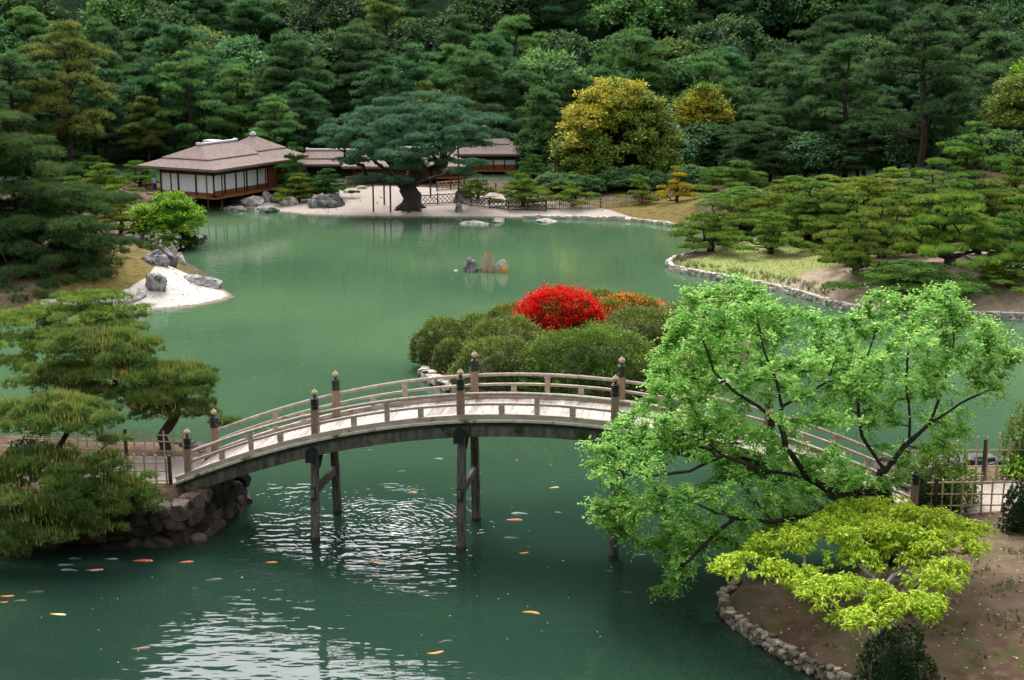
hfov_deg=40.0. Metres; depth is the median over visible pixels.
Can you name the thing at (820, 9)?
broadleaf tree
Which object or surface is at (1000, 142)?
broadleaf tree
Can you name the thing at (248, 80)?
broadleaf tree
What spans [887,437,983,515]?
azalea bush
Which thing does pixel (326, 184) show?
clipped pine
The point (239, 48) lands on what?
broadleaf tree
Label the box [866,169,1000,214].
clipped pine
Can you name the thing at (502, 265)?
rock
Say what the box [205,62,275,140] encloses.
pine tree
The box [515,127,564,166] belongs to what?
broadleaf tree
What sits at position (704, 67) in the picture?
pine tree
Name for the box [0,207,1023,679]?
water
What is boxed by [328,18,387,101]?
pine tree
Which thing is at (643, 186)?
clipped pine
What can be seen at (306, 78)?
pine tree
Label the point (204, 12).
pine tree
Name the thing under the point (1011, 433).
azalea bush
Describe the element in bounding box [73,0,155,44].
broadleaf tree
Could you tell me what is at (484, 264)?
rock
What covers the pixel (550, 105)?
pine tree
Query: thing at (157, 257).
rock
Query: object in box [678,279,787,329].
azalea bush
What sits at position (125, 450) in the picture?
bamboo fence
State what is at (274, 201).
rock
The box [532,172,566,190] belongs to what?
broadleaf tree
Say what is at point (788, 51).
pine tree
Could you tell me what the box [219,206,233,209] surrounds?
rock
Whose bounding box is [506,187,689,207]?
picket fence
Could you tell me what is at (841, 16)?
pine tree
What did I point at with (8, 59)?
pine tree
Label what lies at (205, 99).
pine tree
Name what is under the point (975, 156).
clipped pine
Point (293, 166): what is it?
clipped pine
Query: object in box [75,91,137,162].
pine tree
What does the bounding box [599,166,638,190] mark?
broadleaf tree
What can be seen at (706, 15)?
pine tree
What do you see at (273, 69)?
pine tree
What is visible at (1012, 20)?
broadleaf tree
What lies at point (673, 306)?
azalea bush
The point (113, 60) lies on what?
pine tree
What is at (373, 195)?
support prop
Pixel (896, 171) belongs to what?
clipped pine
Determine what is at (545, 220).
rock
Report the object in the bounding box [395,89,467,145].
broadleaf tree
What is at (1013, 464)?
staked sapling
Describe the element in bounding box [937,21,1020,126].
pine tree
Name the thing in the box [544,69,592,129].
pine tree
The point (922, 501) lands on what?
azalea bush
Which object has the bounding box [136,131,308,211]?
tea house
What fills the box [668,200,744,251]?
clipped pine
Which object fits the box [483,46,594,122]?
broadleaf tree
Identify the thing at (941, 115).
pine tree
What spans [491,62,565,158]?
pine tree
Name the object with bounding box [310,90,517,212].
old pine
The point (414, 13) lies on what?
pine tree
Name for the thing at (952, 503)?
azalea bush
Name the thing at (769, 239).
clipped pine
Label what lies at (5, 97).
pine tree
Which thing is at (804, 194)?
clipped pine
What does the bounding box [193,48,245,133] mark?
pine tree
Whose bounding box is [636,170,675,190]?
broadleaf tree
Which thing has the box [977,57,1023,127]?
broadleaf tree
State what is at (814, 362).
spring tree
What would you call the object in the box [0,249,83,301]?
red pine
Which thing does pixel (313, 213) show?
pebbles
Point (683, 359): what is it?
azalea bush
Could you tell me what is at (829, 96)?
pine tree
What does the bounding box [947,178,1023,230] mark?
clipped pine
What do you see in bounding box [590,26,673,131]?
pine tree
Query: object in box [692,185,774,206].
clipped pine
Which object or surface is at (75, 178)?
clipped pine
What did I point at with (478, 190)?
clipped pine
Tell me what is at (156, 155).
clipped pine
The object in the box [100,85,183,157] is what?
broadleaf tree
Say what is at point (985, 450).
bamboo fence
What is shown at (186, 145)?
clipped pine
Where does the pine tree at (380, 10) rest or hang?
on the ground
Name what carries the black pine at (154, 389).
on the ground
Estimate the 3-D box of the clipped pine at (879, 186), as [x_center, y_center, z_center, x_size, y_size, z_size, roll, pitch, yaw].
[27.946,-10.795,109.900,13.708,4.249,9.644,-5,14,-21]
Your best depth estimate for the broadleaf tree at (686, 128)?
148.65 m
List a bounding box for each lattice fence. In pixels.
[421,192,546,210]
[436,178,505,194]
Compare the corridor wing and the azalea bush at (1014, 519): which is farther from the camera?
the corridor wing
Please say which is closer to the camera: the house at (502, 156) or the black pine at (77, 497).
the black pine at (77, 497)
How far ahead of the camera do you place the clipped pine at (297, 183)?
135.02 m
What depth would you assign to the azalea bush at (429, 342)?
72.73 m
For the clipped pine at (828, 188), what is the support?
on the ground
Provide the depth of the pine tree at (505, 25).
173.89 m
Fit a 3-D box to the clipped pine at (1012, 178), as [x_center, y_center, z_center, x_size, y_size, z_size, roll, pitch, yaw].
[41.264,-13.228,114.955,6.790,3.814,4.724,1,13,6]
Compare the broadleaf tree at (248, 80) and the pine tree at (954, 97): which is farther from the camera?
the broadleaf tree at (248, 80)
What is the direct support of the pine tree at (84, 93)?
on the ground
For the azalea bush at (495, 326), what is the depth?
71.67 m
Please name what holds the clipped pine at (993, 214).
on the ground
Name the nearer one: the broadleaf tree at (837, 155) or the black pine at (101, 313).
the black pine at (101, 313)
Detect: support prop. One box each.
[372,182,373,211]
[380,170,384,204]
[389,166,390,211]
[457,146,459,193]
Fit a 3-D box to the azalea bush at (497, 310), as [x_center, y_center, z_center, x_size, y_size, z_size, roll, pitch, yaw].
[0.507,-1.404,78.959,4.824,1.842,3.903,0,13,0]
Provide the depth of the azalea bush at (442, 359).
70.94 m
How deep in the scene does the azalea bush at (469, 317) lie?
74.70 m
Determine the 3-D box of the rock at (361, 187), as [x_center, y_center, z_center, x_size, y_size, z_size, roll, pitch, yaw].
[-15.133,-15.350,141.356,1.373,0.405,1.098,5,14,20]
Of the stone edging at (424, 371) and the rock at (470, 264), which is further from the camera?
the rock at (470, 264)
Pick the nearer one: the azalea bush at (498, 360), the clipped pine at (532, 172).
the azalea bush at (498, 360)
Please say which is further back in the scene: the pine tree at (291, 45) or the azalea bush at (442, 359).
the pine tree at (291, 45)
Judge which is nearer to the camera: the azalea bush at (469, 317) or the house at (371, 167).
the azalea bush at (469, 317)
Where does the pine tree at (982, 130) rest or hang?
on the ground
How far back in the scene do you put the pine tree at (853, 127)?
138.22 m
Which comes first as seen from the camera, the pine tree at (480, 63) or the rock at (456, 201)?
the rock at (456, 201)
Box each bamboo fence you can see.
[24,427,184,457]
[90,454,172,483]
[911,436,1023,480]
[926,475,1022,516]
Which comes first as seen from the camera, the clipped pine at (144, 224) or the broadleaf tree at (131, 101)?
the clipped pine at (144, 224)
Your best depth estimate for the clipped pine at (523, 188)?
131.41 m
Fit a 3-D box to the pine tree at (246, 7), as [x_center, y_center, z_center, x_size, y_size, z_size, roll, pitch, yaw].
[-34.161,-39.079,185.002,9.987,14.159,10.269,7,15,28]
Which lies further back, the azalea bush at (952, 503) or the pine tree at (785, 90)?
the pine tree at (785, 90)
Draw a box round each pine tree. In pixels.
[0,5,55,69]
[0,23,86,123]
[0,50,59,180]
[0,79,24,131]
[11,59,81,159]
[14,19,118,172]
[63,55,133,161]
[71,16,145,94]
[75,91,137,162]
[78,41,135,142]
[109,18,166,80]
[112,22,237,143]
[112,95,171,161]
[126,48,174,82]
[141,49,240,145]
[177,0,237,35]
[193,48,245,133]
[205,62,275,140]
[221,0,294,53]
[240,56,314,145]
[245,93,305,150]
[251,28,343,147]
[268,56,325,146]
[270,66,334,137]
[273,81,333,152]
[318,21,398,140]
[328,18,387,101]
[339,106,383,148]
[343,64,414,139]
[358,0,416,41]
[378,0,436,29]
[378,42,454,100]
[398,80,437,145]
[413,43,489,124]
[426,12,492,89]
[433,39,516,131]
[446,32,524,124]
[487,13,554,87]
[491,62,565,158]
[512,86,564,169]
[535,0,594,35]
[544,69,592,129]
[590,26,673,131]
[591,130,625,165]
[663,51,749,133]
[670,0,724,29]
[696,124,737,166]
[699,0,775,27]
[708,45,752,106]
[718,120,775,169]
[721,121,794,186]
[730,51,799,151]
[734,53,836,174]
[739,114,802,182]
[757,48,833,99]
[770,20,869,100]
[772,77,825,128]
[790,37,899,176]
[793,53,868,135]
[816,2,877,53]
[825,129,861,181]
[828,115,891,176]
[831,109,892,175]
[841,0,911,44]
[841,62,901,106]
[849,4,982,168]
[854,132,890,177]
[865,95,911,167]
[884,0,951,48]
[888,68,945,112]
[893,41,975,114]
[909,94,971,128]
[918,60,988,128]
[929,5,991,70]
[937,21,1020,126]
[942,30,1023,170]
[969,126,991,170]
[973,57,1020,109]
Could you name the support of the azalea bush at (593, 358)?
on the ground
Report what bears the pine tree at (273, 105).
on the ground
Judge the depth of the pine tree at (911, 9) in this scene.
179.88 m
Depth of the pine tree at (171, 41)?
158.25 m
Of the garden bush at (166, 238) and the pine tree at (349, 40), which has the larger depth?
the pine tree at (349, 40)
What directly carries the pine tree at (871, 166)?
on the ground
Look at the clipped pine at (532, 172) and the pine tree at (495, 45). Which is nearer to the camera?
the clipped pine at (532, 172)
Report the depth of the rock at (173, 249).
103.64 m
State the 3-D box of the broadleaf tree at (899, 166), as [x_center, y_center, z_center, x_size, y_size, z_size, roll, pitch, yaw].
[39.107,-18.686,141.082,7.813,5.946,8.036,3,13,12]
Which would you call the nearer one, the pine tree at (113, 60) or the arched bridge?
the arched bridge
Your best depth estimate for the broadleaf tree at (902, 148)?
135.54 m
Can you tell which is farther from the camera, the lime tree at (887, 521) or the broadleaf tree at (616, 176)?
the broadleaf tree at (616, 176)
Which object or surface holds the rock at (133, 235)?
on the ground
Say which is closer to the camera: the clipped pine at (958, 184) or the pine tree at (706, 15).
the clipped pine at (958, 184)
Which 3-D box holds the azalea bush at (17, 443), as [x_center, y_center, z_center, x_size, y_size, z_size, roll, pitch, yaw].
[-18.374,4.096,53.510,2.050,1.036,1.622,0,13,0]
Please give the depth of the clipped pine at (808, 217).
106.60 m
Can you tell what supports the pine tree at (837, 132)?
on the ground
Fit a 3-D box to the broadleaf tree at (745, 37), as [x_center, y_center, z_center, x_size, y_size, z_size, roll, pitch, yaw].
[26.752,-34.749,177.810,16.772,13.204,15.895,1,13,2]
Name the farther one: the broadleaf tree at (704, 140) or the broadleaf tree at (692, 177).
the broadleaf tree at (704, 140)
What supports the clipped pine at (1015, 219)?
on the ground
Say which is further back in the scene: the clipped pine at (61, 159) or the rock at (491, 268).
the clipped pine at (61, 159)
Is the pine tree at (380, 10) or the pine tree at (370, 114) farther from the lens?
the pine tree at (380, 10)
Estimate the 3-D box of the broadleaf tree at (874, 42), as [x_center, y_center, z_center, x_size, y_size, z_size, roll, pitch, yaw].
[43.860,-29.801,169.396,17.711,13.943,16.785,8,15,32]
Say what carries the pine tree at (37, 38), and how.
on the ground
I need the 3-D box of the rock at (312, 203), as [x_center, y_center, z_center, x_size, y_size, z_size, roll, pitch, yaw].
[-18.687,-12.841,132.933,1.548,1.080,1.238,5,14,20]
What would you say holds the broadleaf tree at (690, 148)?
on the ground
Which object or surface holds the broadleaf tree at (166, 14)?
on the ground
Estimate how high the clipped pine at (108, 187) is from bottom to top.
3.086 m
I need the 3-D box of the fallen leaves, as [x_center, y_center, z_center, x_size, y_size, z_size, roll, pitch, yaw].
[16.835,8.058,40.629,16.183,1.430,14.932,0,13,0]
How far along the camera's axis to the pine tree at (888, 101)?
152.76 m
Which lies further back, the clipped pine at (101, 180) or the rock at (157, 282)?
the clipped pine at (101, 180)
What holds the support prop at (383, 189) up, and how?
on the ground
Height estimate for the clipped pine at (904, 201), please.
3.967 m
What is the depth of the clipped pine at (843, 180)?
118.92 m
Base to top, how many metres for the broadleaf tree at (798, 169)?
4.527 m
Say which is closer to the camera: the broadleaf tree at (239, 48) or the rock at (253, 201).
the rock at (253, 201)
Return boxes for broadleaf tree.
[0,0,74,38]
[0,15,37,67]
[35,102,107,153]
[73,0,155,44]
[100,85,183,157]
[113,0,199,61]
[163,24,237,77]
[199,32,289,131]
[202,58,263,126]
[218,0,299,47]
[276,0,374,41]
[285,28,364,123]
[367,66,431,118]
[375,16,468,86]
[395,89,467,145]
[432,0,520,50]
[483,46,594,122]
[494,0,548,37]
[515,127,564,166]
[525,28,600,70]
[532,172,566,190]
[559,62,631,125]
[560,171,587,185]
[567,175,607,191]
[576,0,697,35]
[591,32,654,75]
[594,173,617,188]
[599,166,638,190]
[603,137,646,167]
[623,123,706,161]
[625,168,645,189]
[626,36,696,92]
[633,147,648,167]
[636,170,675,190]
[647,52,746,122]
[667,164,718,184]
[678,12,781,86]
[679,125,719,162]
[684,120,733,166]
[726,0,811,41]
[743,36,797,88]
[755,147,818,175]
[761,0,875,51]
[769,131,842,181]
[792,130,853,180]
[797,101,857,167]
[821,33,932,108]
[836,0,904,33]
[866,141,931,174]
[872,123,961,176]
[905,136,964,169]
[906,0,983,23]
[948,134,997,167]
[949,2,1023,65]
[952,0,1023,24]
[975,127,1023,165]
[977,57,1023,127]
[1014,130,1023,165]
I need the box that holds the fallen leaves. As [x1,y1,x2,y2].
[816,519,1022,679]
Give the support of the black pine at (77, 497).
on the ground
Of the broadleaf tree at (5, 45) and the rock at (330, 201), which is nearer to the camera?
the rock at (330, 201)
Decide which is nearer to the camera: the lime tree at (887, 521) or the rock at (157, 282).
the lime tree at (887, 521)
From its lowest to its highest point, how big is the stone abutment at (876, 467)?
2.123 m
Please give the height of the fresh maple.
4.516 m
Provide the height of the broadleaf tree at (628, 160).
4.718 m
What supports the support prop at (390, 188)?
on the ground
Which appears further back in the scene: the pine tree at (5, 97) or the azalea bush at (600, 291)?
the pine tree at (5, 97)
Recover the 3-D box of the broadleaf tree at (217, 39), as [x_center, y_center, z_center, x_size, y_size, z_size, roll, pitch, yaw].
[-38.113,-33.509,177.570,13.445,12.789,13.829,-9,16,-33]
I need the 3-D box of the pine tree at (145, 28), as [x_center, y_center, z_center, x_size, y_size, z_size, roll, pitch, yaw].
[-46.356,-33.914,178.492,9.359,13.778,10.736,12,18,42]
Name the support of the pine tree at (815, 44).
on the ground
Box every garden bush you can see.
[144,228,192,248]
[172,230,206,250]
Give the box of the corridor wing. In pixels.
[297,148,365,175]
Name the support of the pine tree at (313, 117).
on the ground
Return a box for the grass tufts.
[671,232,1023,671]
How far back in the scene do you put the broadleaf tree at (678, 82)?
165.27 m
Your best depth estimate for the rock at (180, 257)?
99.53 m
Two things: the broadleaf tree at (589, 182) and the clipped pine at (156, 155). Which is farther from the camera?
the clipped pine at (156, 155)
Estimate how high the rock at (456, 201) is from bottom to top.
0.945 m
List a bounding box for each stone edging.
[417,366,729,404]
[522,214,761,238]
[665,250,1023,319]
[716,571,866,679]
[896,453,1007,471]
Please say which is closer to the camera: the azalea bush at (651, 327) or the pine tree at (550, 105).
the azalea bush at (651, 327)
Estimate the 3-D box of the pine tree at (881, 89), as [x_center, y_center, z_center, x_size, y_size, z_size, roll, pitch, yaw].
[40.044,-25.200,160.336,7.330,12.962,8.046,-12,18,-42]
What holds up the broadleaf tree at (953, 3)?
on the ground
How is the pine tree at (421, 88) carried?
on the ground
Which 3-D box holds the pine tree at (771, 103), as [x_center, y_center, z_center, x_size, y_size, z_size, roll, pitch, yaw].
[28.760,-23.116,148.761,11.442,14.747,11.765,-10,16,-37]
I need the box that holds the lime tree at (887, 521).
[705,492,999,679]
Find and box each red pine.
[0,109,144,283]
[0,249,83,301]
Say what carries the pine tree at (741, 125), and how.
on the ground
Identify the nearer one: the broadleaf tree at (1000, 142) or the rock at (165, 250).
the rock at (165, 250)
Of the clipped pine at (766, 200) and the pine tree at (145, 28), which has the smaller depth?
the clipped pine at (766, 200)
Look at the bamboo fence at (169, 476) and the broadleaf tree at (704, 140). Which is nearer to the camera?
the bamboo fence at (169, 476)
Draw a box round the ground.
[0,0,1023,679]
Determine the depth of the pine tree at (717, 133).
148.15 m
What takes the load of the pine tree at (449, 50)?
on the ground
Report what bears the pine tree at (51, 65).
on the ground
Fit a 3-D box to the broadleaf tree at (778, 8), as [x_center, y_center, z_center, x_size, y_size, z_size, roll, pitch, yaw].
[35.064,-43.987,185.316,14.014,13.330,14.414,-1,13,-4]
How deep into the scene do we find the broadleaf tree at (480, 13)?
181.50 m
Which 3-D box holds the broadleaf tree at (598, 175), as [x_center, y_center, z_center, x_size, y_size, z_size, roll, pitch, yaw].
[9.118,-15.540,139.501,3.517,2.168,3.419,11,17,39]
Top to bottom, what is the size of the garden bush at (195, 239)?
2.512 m
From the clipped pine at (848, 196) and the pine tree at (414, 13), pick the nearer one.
the clipped pine at (848, 196)
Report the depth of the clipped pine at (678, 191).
129.44 m
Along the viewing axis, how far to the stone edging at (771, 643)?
40.77 m
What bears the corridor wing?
on the ground
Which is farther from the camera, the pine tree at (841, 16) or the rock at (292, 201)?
the pine tree at (841, 16)
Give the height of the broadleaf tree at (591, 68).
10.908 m
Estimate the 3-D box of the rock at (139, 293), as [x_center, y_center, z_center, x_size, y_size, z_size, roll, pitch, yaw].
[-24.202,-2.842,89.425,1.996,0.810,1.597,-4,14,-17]
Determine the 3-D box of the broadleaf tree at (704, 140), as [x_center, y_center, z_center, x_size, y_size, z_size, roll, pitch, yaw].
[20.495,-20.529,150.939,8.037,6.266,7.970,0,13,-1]
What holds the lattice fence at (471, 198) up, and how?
on the ground
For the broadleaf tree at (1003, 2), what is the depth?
179.35 m
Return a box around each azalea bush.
[4,434,50,453]
[406,314,468,366]
[428,336,467,371]
[442,333,552,391]
[447,310,506,341]
[458,312,554,359]
[485,300,522,319]
[507,280,610,349]
[511,317,672,400]
[586,286,617,308]
[592,303,706,354]
[595,289,665,324]
[645,347,718,392]
[652,299,743,353]
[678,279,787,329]
[851,615,945,679]
[866,469,947,519]
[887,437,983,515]
[943,490,958,513]
[993,475,1023,534]
[997,401,1023,480]
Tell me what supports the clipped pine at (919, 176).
on the ground
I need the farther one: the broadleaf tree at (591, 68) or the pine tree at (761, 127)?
the broadleaf tree at (591, 68)
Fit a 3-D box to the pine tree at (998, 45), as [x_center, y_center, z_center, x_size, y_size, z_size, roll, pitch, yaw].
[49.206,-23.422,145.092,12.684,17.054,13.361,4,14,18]
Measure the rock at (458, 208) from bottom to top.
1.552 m
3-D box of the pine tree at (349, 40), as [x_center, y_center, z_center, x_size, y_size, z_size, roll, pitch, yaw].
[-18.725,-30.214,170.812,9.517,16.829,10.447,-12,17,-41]
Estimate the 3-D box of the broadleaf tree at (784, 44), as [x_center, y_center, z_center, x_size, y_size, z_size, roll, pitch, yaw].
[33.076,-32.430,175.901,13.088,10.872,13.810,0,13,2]
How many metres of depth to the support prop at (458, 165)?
135.08 m
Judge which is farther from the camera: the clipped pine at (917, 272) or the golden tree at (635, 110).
the golden tree at (635, 110)
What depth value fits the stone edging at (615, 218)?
126.70 m
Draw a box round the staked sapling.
[988,453,1023,491]
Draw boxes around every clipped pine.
[33,135,108,164]
[53,154,122,180]
[62,175,86,200]
[82,162,146,191]
[82,184,139,216]
[99,200,143,235]
[111,160,159,185]
[118,140,168,160]
[124,211,159,240]
[161,136,201,154]
[271,172,322,201]
[274,141,317,196]
[289,168,360,195]
[458,174,498,199]
[487,173,555,206]
[505,154,555,179]
[546,174,600,206]
[614,174,659,202]
[655,165,699,201]
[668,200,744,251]
[690,159,773,191]
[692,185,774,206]
[704,191,762,236]
[717,182,802,223]
[721,212,819,253]
[732,180,862,235]
[754,175,837,201]
[775,198,839,240]
[792,175,943,222]
[795,189,882,232]
[800,177,861,202]
[804,174,844,203]
[812,197,930,257]
[812,211,903,274]
[819,258,1001,298]
[856,167,939,205]
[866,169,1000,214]
[876,191,942,234]
[881,190,1023,269]
[898,167,937,188]
[922,172,1013,205]
[924,120,1014,179]
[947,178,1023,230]
[957,261,1023,291]
[960,213,1016,254]
[966,180,1020,205]
[968,194,1023,230]
[968,194,1023,267]
[988,155,1023,193]
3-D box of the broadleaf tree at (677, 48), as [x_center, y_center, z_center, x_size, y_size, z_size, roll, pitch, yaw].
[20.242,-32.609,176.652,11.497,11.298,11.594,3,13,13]
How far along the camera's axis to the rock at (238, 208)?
132.80 m
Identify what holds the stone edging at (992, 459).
on the ground
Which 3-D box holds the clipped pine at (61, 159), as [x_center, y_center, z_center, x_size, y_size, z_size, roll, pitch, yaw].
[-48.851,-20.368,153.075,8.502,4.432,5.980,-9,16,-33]
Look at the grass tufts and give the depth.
92.90 m
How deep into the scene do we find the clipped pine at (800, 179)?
122.97 m
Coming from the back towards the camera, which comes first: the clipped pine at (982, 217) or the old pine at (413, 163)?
the old pine at (413, 163)
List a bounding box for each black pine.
[0,288,155,375]
[0,323,243,450]
[0,386,169,559]
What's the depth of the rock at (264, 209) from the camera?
131.45 m
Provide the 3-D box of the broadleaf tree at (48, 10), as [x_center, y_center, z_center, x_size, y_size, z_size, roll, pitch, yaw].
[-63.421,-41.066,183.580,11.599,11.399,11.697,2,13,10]
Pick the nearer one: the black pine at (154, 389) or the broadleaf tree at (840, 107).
the black pine at (154, 389)
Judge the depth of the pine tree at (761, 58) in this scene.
159.36 m
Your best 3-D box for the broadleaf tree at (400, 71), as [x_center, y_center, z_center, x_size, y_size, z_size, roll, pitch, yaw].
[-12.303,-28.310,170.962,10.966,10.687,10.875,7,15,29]
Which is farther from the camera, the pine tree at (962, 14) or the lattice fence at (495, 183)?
the pine tree at (962, 14)
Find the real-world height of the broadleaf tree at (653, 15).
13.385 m
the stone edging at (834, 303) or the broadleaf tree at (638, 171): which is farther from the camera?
the broadleaf tree at (638, 171)
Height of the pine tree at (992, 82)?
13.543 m
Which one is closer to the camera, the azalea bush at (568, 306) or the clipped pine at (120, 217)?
the azalea bush at (568, 306)
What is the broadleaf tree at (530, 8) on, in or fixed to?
on the ground
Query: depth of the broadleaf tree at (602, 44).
175.92 m
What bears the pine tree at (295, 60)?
on the ground
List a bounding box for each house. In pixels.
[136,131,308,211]
[341,146,464,183]
[454,125,525,174]
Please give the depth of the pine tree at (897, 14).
174.73 m
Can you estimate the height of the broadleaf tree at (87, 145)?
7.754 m
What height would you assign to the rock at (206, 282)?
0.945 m
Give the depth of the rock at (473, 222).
124.00 m
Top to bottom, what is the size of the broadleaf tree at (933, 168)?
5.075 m
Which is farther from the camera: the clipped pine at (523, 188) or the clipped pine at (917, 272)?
the clipped pine at (523, 188)
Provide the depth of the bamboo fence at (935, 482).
48.17 m
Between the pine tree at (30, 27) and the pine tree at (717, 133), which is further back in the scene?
the pine tree at (30, 27)
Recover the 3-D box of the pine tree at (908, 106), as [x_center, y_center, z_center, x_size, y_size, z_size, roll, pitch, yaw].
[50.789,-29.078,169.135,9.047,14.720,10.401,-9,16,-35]
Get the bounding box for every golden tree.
[547,76,692,175]
[672,81,736,166]
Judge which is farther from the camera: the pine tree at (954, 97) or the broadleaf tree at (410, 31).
the broadleaf tree at (410, 31)
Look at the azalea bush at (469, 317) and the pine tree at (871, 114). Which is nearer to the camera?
the azalea bush at (469, 317)
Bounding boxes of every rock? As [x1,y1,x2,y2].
[117,288,146,303]
[123,234,139,243]
[141,249,169,266]
[145,273,166,291]
[159,245,173,255]
[166,254,177,267]
[168,245,177,255]
[175,252,185,264]
[183,274,222,289]
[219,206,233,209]
[231,195,242,203]
[232,206,246,210]
[240,195,264,206]
[253,206,279,212]
[261,191,271,201]
[270,192,282,203]
[279,197,298,205]
[307,198,317,207]
[316,194,344,207]
[356,186,366,188]
[453,195,464,203]
[455,202,462,212]
[456,187,470,197]
[459,220,488,225]
[463,257,476,271]
[481,252,486,271]
[488,252,494,271]
[492,217,503,222]
[495,259,508,272]
[536,218,556,222]
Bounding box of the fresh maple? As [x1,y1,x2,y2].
[118,189,207,236]
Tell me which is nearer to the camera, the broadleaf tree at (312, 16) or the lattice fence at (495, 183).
the lattice fence at (495, 183)
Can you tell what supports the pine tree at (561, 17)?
on the ground
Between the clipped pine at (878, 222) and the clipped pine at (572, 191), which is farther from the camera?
the clipped pine at (572, 191)
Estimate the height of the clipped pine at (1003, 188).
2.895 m
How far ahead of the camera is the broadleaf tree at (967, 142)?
138.32 m
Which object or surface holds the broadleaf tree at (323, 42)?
on the ground
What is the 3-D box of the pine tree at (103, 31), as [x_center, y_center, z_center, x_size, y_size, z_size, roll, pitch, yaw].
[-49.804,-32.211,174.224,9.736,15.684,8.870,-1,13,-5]
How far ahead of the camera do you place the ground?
89.33 m
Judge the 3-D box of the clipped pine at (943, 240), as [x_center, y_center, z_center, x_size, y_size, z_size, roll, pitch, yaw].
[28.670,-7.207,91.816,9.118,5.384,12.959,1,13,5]
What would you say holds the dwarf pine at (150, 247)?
on the ground
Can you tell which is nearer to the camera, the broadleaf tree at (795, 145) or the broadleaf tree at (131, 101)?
the broadleaf tree at (795, 145)
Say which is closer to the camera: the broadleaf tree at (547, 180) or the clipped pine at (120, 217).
the clipped pine at (120, 217)
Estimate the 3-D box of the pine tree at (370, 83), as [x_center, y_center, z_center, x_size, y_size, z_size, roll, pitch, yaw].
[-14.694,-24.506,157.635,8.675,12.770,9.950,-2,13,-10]
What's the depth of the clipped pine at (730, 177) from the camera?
134.49 m
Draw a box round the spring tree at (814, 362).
[575,268,1023,603]
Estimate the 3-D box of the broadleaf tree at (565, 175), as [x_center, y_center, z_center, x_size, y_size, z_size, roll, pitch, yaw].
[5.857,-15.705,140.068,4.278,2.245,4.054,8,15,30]
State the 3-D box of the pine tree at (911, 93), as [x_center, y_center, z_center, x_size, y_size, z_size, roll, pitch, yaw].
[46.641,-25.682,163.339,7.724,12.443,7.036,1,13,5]
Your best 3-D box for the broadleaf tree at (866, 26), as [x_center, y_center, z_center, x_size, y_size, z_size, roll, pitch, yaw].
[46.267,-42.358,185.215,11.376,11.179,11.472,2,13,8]
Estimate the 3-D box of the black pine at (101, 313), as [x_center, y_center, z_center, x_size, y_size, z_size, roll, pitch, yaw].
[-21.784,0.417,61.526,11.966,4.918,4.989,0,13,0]
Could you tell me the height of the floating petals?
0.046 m
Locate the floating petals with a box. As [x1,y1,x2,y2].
[41,240,670,665]
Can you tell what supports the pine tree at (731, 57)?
on the ground
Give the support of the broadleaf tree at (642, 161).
on the ground
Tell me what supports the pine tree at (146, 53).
on the ground
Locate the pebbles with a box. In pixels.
[138,186,603,309]
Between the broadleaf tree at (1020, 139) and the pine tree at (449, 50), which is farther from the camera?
the pine tree at (449, 50)
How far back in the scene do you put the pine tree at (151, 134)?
155.03 m
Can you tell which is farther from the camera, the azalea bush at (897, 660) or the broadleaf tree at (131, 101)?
the broadleaf tree at (131, 101)
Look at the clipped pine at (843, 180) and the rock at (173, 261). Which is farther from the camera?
the clipped pine at (843, 180)
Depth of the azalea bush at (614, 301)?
78.98 m
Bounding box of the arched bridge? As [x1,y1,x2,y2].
[174,350,928,561]
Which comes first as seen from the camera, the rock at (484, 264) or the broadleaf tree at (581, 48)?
the rock at (484, 264)
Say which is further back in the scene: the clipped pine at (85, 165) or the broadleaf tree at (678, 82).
the broadleaf tree at (678, 82)
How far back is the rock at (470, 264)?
101.10 m
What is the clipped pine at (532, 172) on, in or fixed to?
on the ground
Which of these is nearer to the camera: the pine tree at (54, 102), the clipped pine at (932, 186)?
the clipped pine at (932, 186)
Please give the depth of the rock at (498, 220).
125.47 m
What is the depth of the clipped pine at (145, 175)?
142.43 m
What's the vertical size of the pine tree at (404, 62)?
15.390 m
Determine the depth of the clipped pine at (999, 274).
87.43 m
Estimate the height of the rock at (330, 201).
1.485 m
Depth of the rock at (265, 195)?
136.28 m
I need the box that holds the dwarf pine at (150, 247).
[138,232,165,251]
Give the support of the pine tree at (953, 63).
on the ground
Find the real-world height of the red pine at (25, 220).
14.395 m
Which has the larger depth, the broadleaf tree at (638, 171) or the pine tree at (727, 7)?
the pine tree at (727, 7)
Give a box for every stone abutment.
[0,440,252,548]
[863,457,930,567]
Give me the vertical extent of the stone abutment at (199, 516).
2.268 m
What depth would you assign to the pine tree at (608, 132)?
147.83 m
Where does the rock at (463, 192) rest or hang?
on the ground
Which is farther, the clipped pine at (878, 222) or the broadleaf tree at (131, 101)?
the broadleaf tree at (131, 101)
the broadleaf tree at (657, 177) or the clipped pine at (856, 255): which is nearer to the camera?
the clipped pine at (856, 255)
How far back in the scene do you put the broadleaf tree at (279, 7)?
186.30 m
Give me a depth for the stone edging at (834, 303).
91.43 m
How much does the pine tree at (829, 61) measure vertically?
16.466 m
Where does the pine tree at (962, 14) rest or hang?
on the ground
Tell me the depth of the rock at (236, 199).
136.42 m
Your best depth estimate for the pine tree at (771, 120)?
141.25 m
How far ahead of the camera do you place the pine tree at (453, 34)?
172.95 m
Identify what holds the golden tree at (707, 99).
on the ground

